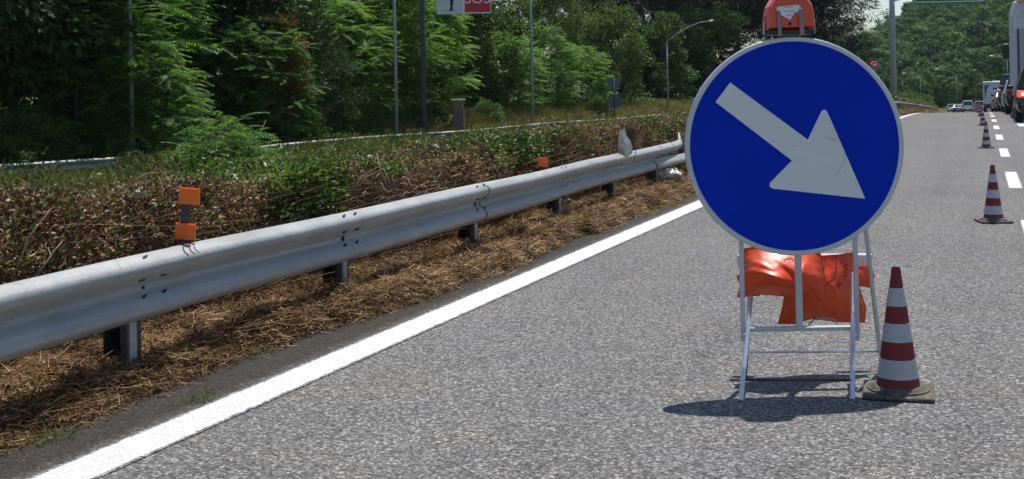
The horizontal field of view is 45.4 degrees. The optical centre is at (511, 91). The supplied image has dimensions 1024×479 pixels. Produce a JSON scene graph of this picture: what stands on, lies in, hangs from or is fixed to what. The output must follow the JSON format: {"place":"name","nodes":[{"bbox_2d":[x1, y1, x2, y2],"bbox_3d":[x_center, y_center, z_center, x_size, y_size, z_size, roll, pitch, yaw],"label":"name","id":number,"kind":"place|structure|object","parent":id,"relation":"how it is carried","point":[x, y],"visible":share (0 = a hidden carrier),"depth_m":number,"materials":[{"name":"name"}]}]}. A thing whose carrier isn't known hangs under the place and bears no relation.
{"place":"outdoors","nodes":[
{"label":"outdoors","id":0,"kind":"place"},
{"bbox_2d":[0,3,994,448],"bbox_3d":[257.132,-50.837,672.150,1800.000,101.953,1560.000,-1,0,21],"label":"ground","id":1,"kind":"structure","parent":0,"point":[436,293],"depth_m":7.24,"materials":[{"name":"soil"}]},
{"bbox_2d":[0,103,84,163],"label":"shrub","id":2,"kind":"object","parent":1,"relation":"on","point":[54,153],"visible":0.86,"depth_m":33.95,"materials":[{"name":"green plant"}]},
{"bbox_2d":[0,0,141,117],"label":"evergreen tree","id":3,"kind":"object","parent":1,"relation":"on","point":[34,12],"visible":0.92,"depth_m":34.66,"materials":[{"name":"green plant"}]},
{"bbox_2d":[0,0,144,141],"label":"evergreen tree","id":4,"kind":"object","parent":1,"relation":"on","point":[86,61],"visible":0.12,"depth_m":37.17,"materials":[{"name":"green plant"}]},
{"bbox_2d":[0,0,204,143],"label":"ailanthus tree","id":5,"kind":"object","parent":1,"relation":"on","point":[75,121],"visible":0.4,"depth_m":36.69,"materials":[{"name":"green plant"}]},
{"bbox_2d":[44,0,177,112],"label":"evergreen tree","id":6,"kind":"object","parent":1,"relation":"on","point":[51,89],"visible":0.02,"depth_m":41.37,"materials":[{"name":"green plant"}]},
{"bbox_2d":[128,0,134,155],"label":"lamp post","id":7,"kind":"object","parent":1,"relation":"on","point":[131,86],"visible":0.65,"depth_m":36.47,"materials":[{"name":"grey metal"}]},
{"bbox_2d":[47,0,238,127],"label":"ailanthus tree","id":8,"kind":"object","parent":1,"relation":"on","point":[180,18],"visible":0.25,"depth_m":41.20,"materials":[{"name":"green plant"}]},
{"bbox_2d":[73,40,215,160],"bbox_3d":[-11.027,0.543,36.987,4.218,4.287,4.309,-1,0,-17],"label":"ailanthus tree","id":9,"kind":"object","parent":1,"relation":"on","point":[166,76],"visible":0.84,"depth_m":36.43,"materials":[{"name":"green plant"}]},
{"bbox_2d":[60,0,241,111],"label":"evergreen tree","id":10,"kind":"object","parent":1,"relation":"on","point":[175,85],"visible":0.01,"depth_m":47.76,"materials":[{"name":"green plant"}]},
{"bbox_2d":[138,101,208,149],"bbox_3d":[-10.862,1.203,39.939,2.619,1.831,2.490,-1,0,-31],"label":"shrub","id":11,"kind":"object","parent":1,"relation":"on","point":[182,123],"visible":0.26,"depth_m":39.67,"materials":[{"name":"green plant"}]},
{"bbox_2d":[138,136,218,176],"bbox_3d":[-8.288,1.873,31.532,1.870,1.504,1.912,-1,0,14],"label":"sapling","id":12,"kind":"object","parent":1,"relation":"on","point":[190,164],"visible":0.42,"depth_m":31.22,"materials":[{"name":"green plant"}]},
{"bbox_2d":[103,0,336,130],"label":"evergreen tree","id":13,"kind":"object","parent":1,"relation":"on","point":[229,13],"visible":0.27,"depth_m":45.01,"materials":[{"name":"green plant"}]},
{"bbox_2d":[174,104,280,172],"bbox_3d":[-7.064,1.397,30.499,2.750,2.212,2.812,-1,0,-27],"label":"sapling","id":14,"kind":"object","parent":1,"relation":"on","point":[218,140],"visible":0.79,"depth_m":30.46,"materials":[{"name":"green plant"}]},
{"bbox_2d":[161,0,305,124],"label":"broadleaf tree","id":15,"kind":"object","parent":1,"relation":"on","point":[228,79],"visible":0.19,"depth_m":45.41,"materials":[{"name":"green plant"}]},
{"bbox_2d":[208,128,289,160],"bbox_3d":[-6.742,1.730,31.530,2.137,1.681,2.090,-1,0,26],"label":"sapling","id":16,"kind":"object","parent":1,"relation":"on","point":[259,148],"visible":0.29,"depth_m":31.41,"materials":[{"name":"green plant"}]},
{"bbox_2d":[194,15,330,141],"bbox_3d":[-9.056,-0.405,44.240,4.848,4.823,4.746,-1,0,26],"label":"ailanthus tree","id":17,"kind":"object","parent":1,"relation":"on","point":[245,48],"visible":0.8,"depth_m":43.56,"materials":[{"name":"green plant"}]},
{"bbox_2d":[249,107,301,143],"bbox_3d":[-8.711,1.275,44.775,2.058,1.514,2.165,-1,0,-16],"label":"shrub","id":18,"kind":"object","parent":1,"relation":"on","point":[290,133],"visible":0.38,"depth_m":44.41,"materials":[{"name":"green plant"}]},
{"bbox_2d":[255,10,317,143],"bbox_3d":[-8.137,-0.402,44.469,2.210,5.070,2.376,-1,0,-43],"label":"tree","id":19,"kind":"object","parent":1,"relation":"on","point":[293,61],"visible":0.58,"depth_m":44.25,"materials":[{"name":"green plant"}]},
{"bbox_2d":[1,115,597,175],"bbox_3d":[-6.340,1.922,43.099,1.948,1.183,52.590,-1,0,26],"label":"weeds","id":20,"kind":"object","parent":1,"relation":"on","point":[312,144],"visible":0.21,"depth_m":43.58,"materials":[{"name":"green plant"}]},
{"bbox_2d":[277,107,332,140],"bbox_3d":[-7.968,1.249,46.372,2.058,1.514,2.165,-1,0,3],"label":"shrub","id":21,"kind":"object","parent":1,"relation":"on","point":[318,122],"visible":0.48,"depth_m":46.03,"materials":[{"name":"green plant"}]},
{"bbox_2d":[276,0,372,128],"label":"conifer tree","id":22,"kind":"object","parent":1,"relation":"on","point":[343,65],"visible":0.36,"depth_m":47.13,"materials":[{"name":"green plant"}]},
{"bbox_2d":[250,0,404,105],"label":"evergreen tree","id":23,"kind":"object","parent":1,"relation":"on","point":[352,18],"visible":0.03,"depth_m":58.45,"materials":[{"name":"green plant"}]},
{"bbox_2d":[0,112,682,175],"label":"guard rail","id":24,"kind":"object","parent":1,"relation":"on","point":[78,162],"visible":0.14,"depth_m":33.91,"materials":[{"name":"metal"}]},
{"bbox_2d":[0,132,685,367],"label":"guard rail","id":25,"kind":"object","parent":1,"relation":"on","point":[123,297],"visible":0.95,"depth_m":6.32,"materials":[{"name":"metal"}]},
{"bbox_2d":[618,127,632,155],"bbox_3d":[1.259,0.559,13.600,0.148,0.355,0.084,-1,0,-26],"label":"plastic bag","id":26,"kind":"object","parent":25,"relation":"attached to","point":[625,147],"visible":1,"depth_m":13.58,"materials":[{"name":"white plastic"}]},
{"bbox_2d":[0,108,685,266],"bbox_3d":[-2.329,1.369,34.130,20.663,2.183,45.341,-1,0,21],"label":"grass","id":27,"kind":"structure","parent":1,"relation":"on","point":[109,174],"depth_m":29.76,"materials":[{"name":"green plant"}]},
{"bbox_2d":[0,104,689,378],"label":"hedge","id":28,"kind":"object","parent":1,"relation":"on","point":[236,190],"visible":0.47,"depth_m":7.73,"materials":[{"name":"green plant"}]},
{"bbox_2d":[11,132,645,281],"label":"loose twigs","id":29,"kind":"object","parent":28,"relation":"in","point":[45,262],"visible":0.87,"depth_m":5.15,"materials":[{"name":"brown wood"}]},
{"bbox_2d":[269,153,480,224],"bbox_3d":[-1.049,0.742,8.813,0.848,0.616,3.463,-1,0,21],"label":"dead bush","id":30,"kind":"object","parent":28,"relation":"on","point":[411,185],"visible":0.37,"depth_m":8.94,"materials":[{"name":"brown plant"}]},
{"bbox_2d":[0,165,695,458],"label":"straw","id":31,"kind":"object","parent":1,"relation":"on","point":[632,200],"visible":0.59,"depth_m":6.67,"materials":[{"name":"brown plant"}]},
{"bbox_2d":[0,93,696,163],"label":"undergrowth","id":32,"kind":"object","parent":1,"relation":"on","point":[98,146],"visible":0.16,"depth_m":41.89,"materials":[{"name":"green plant"}]},
{"bbox_2d":[303,0,406,128],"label":"ailanthus tree","id":33,"kind":"object","parent":1,"relation":"on","point":[365,31],"visible":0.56,"depth_m":50.31,"materials":[{"name":"green plant"}]},
{"bbox_2d":[327,95,385,132],"bbox_3d":[-6.607,0.983,49.727,2.324,1.709,2.445,-1,0,24],"label":"shrub","id":34,"kind":"object","parent":1,"relation":"on","point":[367,120],"visible":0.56,"depth_m":49.44,"materials":[{"name":"green plant"}]},
{"bbox_2d":[303,0,456,120],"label":"ailanthus tree","id":35,"kind":"object","parent":1,"relation":"on","point":[416,106],"visible":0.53,"depth_m":54.01,"materials":[{"name":"green plant"}]},
{"bbox_2d":[392,0,398,133],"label":"lamp post","id":36,"kind":"object","parent":1,"relation":"on","point":[395,68],"visible":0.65,"depth_m":50.07,"materials":[{"name":"grey metal"}]},
{"bbox_2d":[327,3,468,106],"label":"evergreen tree","id":37,"kind":"object","parent":1,"relation":"on","point":[400,66],"visible":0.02,"depth_m":70.64,"materials":[{"name":"green plant"}]},
{"bbox_2d":[358,0,483,111],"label":"ailanthus tree","id":38,"kind":"object","parent":1,"relation":"on","point":[457,77],"visible":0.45,"depth_m":58.02,"materials":[{"name":"green plant"}]},
{"bbox_2d":[417,93,455,125],"bbox_3d":[-3.349,0.919,56.247,2.445,1.709,2.324,-1,0,38],"label":"shrub","id":39,"kind":"object","parent":1,"relation":"on","point":[437,106],"visible":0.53,"depth_m":55.69,"materials":[{"name":"green plant"}]},
{"bbox_2d":[420,0,490,132],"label":"emergency sign","id":40,"kind":"object","parent":1,"relation":"on","point":[462,6],"visible":0.9,"depth_m":52.01,"materials":[{"name":"grey metal"}]},
{"bbox_2d":[451,99,464,130],"bbox_3d":[-2.379,1.409,54.549,0.624,2.164,0.550,-1,0,0],"label":"metal cabinet","id":41,"kind":"object","parent":1,"relation":"on","point":[458,112],"visible":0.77,"depth_m":54.32,"materials":[{"name":"metal"}]},
{"bbox_2d":[400,0,542,109],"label":"broadleaf tree","id":42,"kind":"object","parent":1,"relation":"on","point":[483,26],"visible":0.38,"depth_m":63.56,"materials":[{"name":"green plant"}]},
{"bbox_2d":[437,0,529,99],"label":"evergreen tree","id":43,"kind":"object","parent":1,"relation":"on","point":[498,3],"depth_m":91.89,"materials":[{"name":"green plant"}]},
{"bbox_2d":[469,98,506,123],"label":"shrub","id":44,"kind":"object","parent":1,"relation":"on","point":[484,106],"visible":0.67,"depth_m":60.30,"materials":[{"name":"green plant"}]},
{"bbox_2d":[453,7,527,107],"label":"robinia tree","id":45,"kind":"object","parent":1,"relation":"on","point":[502,82],"visible":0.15,"depth_m":67.90,"materials":[{"name":"green plant"}]},
{"bbox_2d":[320,95,693,140],"bbox_3d":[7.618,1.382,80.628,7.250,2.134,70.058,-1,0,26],"label":"grass","id":46,"kind":"structure","parent":1,"relation":"on","point":[390,125],"depth_m":64.45,"materials":[{"name":"green plant"}]},
{"bbox_2d":[465,29,551,109],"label":"ailanthus tree","id":47,"kind":"object","parent":1,"relation":"on","point":[524,51],"visible":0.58,"depth_m":66.11,"materials":[{"name":"green plant"}]},
{"bbox_2d":[500,0,555,99],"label":"robinia tree","id":48,"kind":"object","parent":1,"relation":"on","point":[519,10],"visible":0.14,"depth_m":95.34,"materials":[{"name":"green plant"}]},
{"bbox_2d":[529,0,533,123],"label":"lamp post","id":49,"kind":"object","parent":1,"relation":"on","point":[531,64],"visible":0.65,"depth_m":62.01,"materials":[{"name":"grey metal"}]},
{"bbox_2d":[515,25,585,108],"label":"ailanthus tree","id":50,"kind":"object","parent":1,"relation":"on","point":[558,50],"visible":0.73,"depth_m":71.38,"materials":[{"name":"green plant"}]},
{"bbox_2d":[517,0,603,94],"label":"robinia tree","id":51,"kind":"object","parent":1,"relation":"on","point":[540,6],"visible":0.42,"depth_m":91.06,"materials":[{"name":"green plant"}]},
{"bbox_2d":[547,45,618,108],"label":"ailanthus tree","id":52,"kind":"object","parent":1,"relation":"on","point":[600,65],"visible":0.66,"depth_m":75.18,"materials":[{"name":"green plant"}]},
{"bbox_2d":[514,0,666,95],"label":"pine tree","id":53,"kind":"object","parent":1,"relation":"on","point":[645,9],"visible":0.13,"depth_m":114.82,"materials":[{"name":"green plant"}]},
{"bbox_2d":[546,0,643,99],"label":"evergreen tree","id":54,"kind":"object","parent":1,"relation":"on","point":[601,13],"visible":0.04,"depth_m":97.36,"materials":[{"name":"green plant"}]},
{"bbox_2d":[580,93,616,115],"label":"shrub","id":55,"kind":"object","parent":1,"relation":"on","point":[599,102],"visible":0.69,"depth_m":73.11,"materials":[{"name":"green plant"}]},
{"bbox_2d":[606,78,621,117],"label":"road sign","id":56,"kind":"object","parent":1,"relation":"on","point":[614,100],"visible":0.94,"depth_m":69.78,"materials":[{"name":"metal"}]},
{"bbox_2d":[577,0,655,103],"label":"robinia tree","id":57,"kind":"object","parent":1,"relation":"on","point":[600,36],"visible":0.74,"depth_m":82.74,"materials":[{"name":"green plant"}]},
{"bbox_2d":[610,24,679,97],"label":"evergreen tree","id":58,"kind":"object","parent":1,"relation":"on","point":[655,48],"visible":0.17,"depth_m":99.01,"materials":[{"name":"green plant"}]},
{"bbox_2d":[579,0,714,80],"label":"pine tree","id":59,"kind":"object","parent":1,"relation":"on","point":[702,3],"visible":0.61,"depth_m":111.88,"materials":[{"name":"green plant"}]},
{"bbox_2d":[633,10,699,98],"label":"broadleaf tree","id":60,"kind":"object","parent":1,"relation":"on","point":[677,55],"visible":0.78,"depth_m":97.89,"materials":[{"name":"green plant"}]},
{"bbox_2d":[658,167,682,180],"bbox_3d":[1.928,1.082,15.421,0.405,0.240,0.281,-1,0,-7],"label":"plastic bag","id":61,"kind":"object","parent":1,"relation":"on","point":[672,172],"visible":0.54,"depth_m":15.37,"materials":[{"name":"white plastic"}]},
{"bbox_2d":[645,15,717,97],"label":"evergreen tree","id":62,"kind":"object","parent":1,"relation":"on","point":[690,44],"visible":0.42,"depth_m":102.88,"materials":[{"name":"green plant"}]},
{"bbox_2d":[626,0,762,55],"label":"pine tree","id":63,"kind":"object","parent":1,"relation":"on","point":[674,9],"visible":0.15,"depth_m":117.65,"materials":[{"name":"green plant"}]},
{"bbox_2d":[677,0,757,94],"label":"evergreen tree","id":64,"kind":"object","parent":1,"relation":"on","point":[720,27],"visible":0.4,"depth_m":106.60,"materials":[{"name":"green plant"}]},
{"bbox_2d":[676,0,768,49],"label":"pine tree","id":65,"kind":"object","parent":1,"relation":"on","point":[757,5],"visible":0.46,"depth_m":116.17,"materials":[{"name":"green plant"}]},
{"bbox_2d":[719,0,868,45],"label":"pine tree","id":66,"kind":"object","parent":1,"relation":"on","point":[820,34],"visible":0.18,"depth_m":121.14,"materials":[{"name":"green plant"}]},
{"bbox_2d":[741,0,888,40],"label":"pine tree","id":67,"kind":"object","parent":1,"relation":"on","point":[841,4],"visible":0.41,"depth_m":118.86,"materials":[{"name":"green plant"}]},
{"bbox_2d":[808,1,882,65],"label":"pine tree","id":68,"kind":"object","parent":1,"relation":"on","point":[849,40],"visible":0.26,"depth_m":131.29,"materials":[{"name":"green plant"}]},
{"bbox_2d":[865,58,900,90],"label":"broadleaf tree","id":69,"kind":"object","parent":1,"relation":"on","point":[882,77],"visible":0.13,"depth_m":189.45,"materials":[{"name":"green plant"}]},
{"bbox_2d":[882,54,917,81],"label":"broadleaf tree","id":70,"kind":"object","parent":1,"relation":"on","point":[908,60],"visible":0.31,"depth_m":247.35,"materials":[{"name":"green plant"}]},
{"bbox_2d":[890,92,939,109],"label":"hedge","id":71,"kind":"object","parent":1,"relation":"on","point":[902,98],"visible":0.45,"depth_m":73.63,"materials":[{"name":"green plant"}]},
{"bbox_2d":[897,107,940,115],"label":"straw","id":72,"kind":"object","parent":1,"relation":"on","point":[903,110],"visible":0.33,"depth_m":65.51,"materials":[{"name":"beige plant"}]},
{"bbox_2d":[832,0,1016,106],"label":"hillside wood","id":73,"kind":"object","parent":1,"relation":"on","point":[915,24],"visible":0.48,"depth_m":263.42,"materials":[{"name":"green plant"}]},
{"bbox_2d":[911,35,952,65],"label":"broadleaf tree","id":74,"kind":"object","parent":1,"relation":"on","point":[929,51],"visible":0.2,"depth_m":260.08,"materials":[{"name":"green plant"}]},
{"bbox_2d":[889,0,984,94],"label":"sign gantry","id":75,"kind":"object","parent":1,"relation":"on","point":[893,71],"visible":0.88,"depth_m":71.84,"materials":[{"name":"grey metal"}]},
{"bbox_2d":[921,81,960,103],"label":"bush","id":76,"kind":"object","parent":1,"relation":"on","point":[938,90],"visible":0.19,"depth_m":235.36,"materials":[{"name":"green plant"}]},
{"bbox_2d":[935,20,994,64],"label":"broadleaf tree","id":77,"kind":"object","parent":1,"relation":"on","point":[949,40],"visible":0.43,"depth_m":260.00,"materials":[{"name":"green plant"}]},
{"bbox_2d":[961,18,1008,65],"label":"broadleaf tree","id":78,"kind":"object","parent":1,"relation":"on","point":[976,28],"visible":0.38,"depth_m":258.63,"materials":[{"name":"green plant"}]},
{"bbox_2d":[982,56,1009,92],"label":"broadleaf tree","id":79,"kind":"object","parent":1,"relation":"on","point":[1001,63],"visible":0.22,"depth_m":170.47,"materials":[{"name":"green plant"}]},
{"bbox_2d":[985,20,1008,65],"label":"broadleaf tree","id":80,"kind":"object","parent":1,"relation":"on","point":[997,44],"visible":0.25,"depth_m":253.75,"materials":[{"name":"green plant"}]},
{"bbox_2d":[0,112,1023,478],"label":"road","id":81,"kind":"structure","parent":0,"point":[622,360],"depth_m":5.49,"materials":[{"name":"grey asphalt"}]},
{"bbox_2d":[19,420,93,445],"bbox_3d":[-1.777,1.304,4.704,0.231,0.059,0.300,-1,0,21],"label":"weed","id":82,"kind":"object","parent":81,"relation":"on","point":[57,434],"visible":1,"depth_m":4.70,"materials":[{"name":"green plant"}]},
{"bbox_2d":[173,384,225,405],"bbox_3d":[-1.357,1.296,5.248,0.249,0.058,0.282,-1,0,1],"label":"weed","id":83,"kind":"object","parent":81,"relation":"on","point":[204,400],"visible":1,"depth_m":5.23,"materials":[{"name":"green plant"}]},
{"bbox_2d":[237,340,273,359],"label":"weed","id":84,"kind":"object","parent":81,"relation":"on","point":[249,355],"visible":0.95,"depth_m":6.13,"materials":[{"name":"green plant"}]},
{"bbox_2d":[25,113,918,478],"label":"edge line","id":85,"kind":"object","parent":81,"relation":"on","point":[111,457],"visible":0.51,"depth_m":5.68,"materials":[{"name":"paint"}]},
{"bbox_2d":[684,37,903,401],"bbox_3d":[1.231,0.521,5.357,0.949,1.522,0.624,-1,0,0],"label":"sign stand","id":86,"kind":"object","parent":81,"relation":"on","point":[794,146],"visible":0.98,"depth_m":5.31,"materials":[{"name":"metal"}]},
{"bbox_2d":[739,247,825,301],"bbox_3d":[1.218,0.821,5.463,0.350,0.267,0.251,-1,0,-31],"label":"sandbag","id":87,"kind":"object","parent":86,"relation":"hanging from","point":[768,273],"visible":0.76,"depth_m":5.40,"materials":[{"name":"orange plastic"}]},
{"bbox_2d":[763,0,814,35],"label":"warning lamp","id":88,"kind":"object","parent":86,"relation":"attached to","point":[787,17],"visible":1,"depth_m":5.30,"materials":[{"name":"orange plastic"}]},
{"bbox_2d":[778,252,865,324],"bbox_3d":[1.402,0.890,5.534,0.404,0.324,0.152,-1,0,0],"label":"sandbag","id":89,"kind":"object","parent":86,"relation":"hanging from","point":[835,306],"visible":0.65,"depth_m":5.50,"materials":[{"name":"orange plastic"}]},
{"bbox_2d":[858,266,874,287],"bbox_3d":[1.603,0.850,5.676,0.165,0.126,0.038,-1,0,0],"label":"sandbag","id":90,"kind":"object","parent":86,"relation":"attached to","point":[863,274],"visible":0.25,"depth_m":5.67,"materials":[{"name":"orange plastic"}]},
{"bbox_2d":[862,267,934,402],"bbox_3d":[1.617,1.001,5.138,0.285,0.530,0.285,-1,0,18],"label":"traffic cone","id":91,"kind":"object","parent":81,"relation":"on","point":[898,376],"visible":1,"depth_m":5.08,"materials":[{"name":"plastic"}]},
{"bbox_2d":[960,100,973,111],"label":"van","id":92,"kind":"object","parent":81,"relation":"on","point":[966,105],"visible":0.78,"depth_m":199.78,"materials":[{"name":"paint"}]},
{"bbox_2d":[978,121,994,147],"bbox_3d":[9.357,0.845,24.155,0.285,0.530,0.285,-1,0,28],"label":"traffic cone","id":93,"kind":"object","parent":81,"relation":"on","point":[986,142],"visible":1,"depth_m":24.10,"materials":[{"name":"plastic"}]},
{"bbox_2d":[980,81,999,111],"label":"truck","id":94,"kind":"object","parent":81,"relation":"on","point":[988,86],"visible":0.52,"depth_m":121.92,"materials":[{"name":"white metal"}]},
{"bbox_2d":[974,165,1013,222],"bbox_3d":[4.466,0.942,11.365,0.285,0.530,0.285,-1,0,7],"label":"traffic cone","id":95,"kind":"object","parent":81,"relation":"on","point":[993,211],"visible":1,"depth_m":11.31,"materials":[{"name":"plastic"}]},
{"bbox_2d":[993,74,1009,111],"bbox_3d":[27.150,0.034,65.895,2.320,1.980,5.010,-1,0,21],"label":"van","id":96,"kind":"object","parent":81,"relation":"on","point":[1004,78],"visible":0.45,"depth_m":64.10,"materials":[{"name":"paint"}]},
{"bbox_2d":[998,148,1010,156],"bbox_3d":[9.060,1.115,22.528,0.180,0.001,2.900,-1,0,21],"label":"lane marking","id":97,"kind":"object","parent":81,"relation":"on","point":[1004,152],"visible":1,"depth_m":22.45,"materials":[{"name":"paint"}]},
{"bbox_2d":[1004,172,1022,187],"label":"lane marking","id":98,"kind":"object","parent":81,"relation":"on","point":[1013,180],"visible":1,"depth_m":16.06,"materials":[{"name":"paint"}]},
{"bbox_2d":[1003,0,1023,113],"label":"truck","id":99,"kind":"object","parent":81,"relation":"on","point":[1013,50],"visible":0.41,"depth_m":43.61,"materials":[{"name":"metal"}]},
{"bbox_2d":[1007,69,1023,121],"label":"car","id":100,"kind":"object","parent":81,"relation":"on","point":[1018,104],"visible":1,"depth_m":38.45,"materials":[{"name":"paint"}]},
{"bbox_2d":[219,0,911,74],"label":"sky","id":101,"kind":"structure","parent":0,"point":[884,4],"materials":[{"name":"white"}]},
{"bbox_2d":[996,80,1007,111],"bbox_3d":[24.333,0.186,58.540,2.160,1.510,4.210,-1,0,21],"label":"car","id":102,"kind":"object","parent":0,"point":[1002,99],"visible":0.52,"depth_m":57.43,"materials":[{"name":"paint"}]},
{"bbox_2d":[999,75,1011,113],"bbox_3d":[22.033,0.047,52.263,2.260,1.710,4.710,-1,0,21],"label":"car","id":103,"kind":"object","parent":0,"point":[1007,102],"visible":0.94,"depth_m":50.91,"materials":[{"name":"paint"}]},
{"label":"ramp","id":104,"kind":"structure","parent":0,"visible":0},
{"bbox_2d":[666,20,713,112],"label":"lamp post","id":105,"kind":"object","parent":104,"relation":"on","point":[667,62],"visible":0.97,"depth_m":84.37,"materials":[{"name":"grey metal"}]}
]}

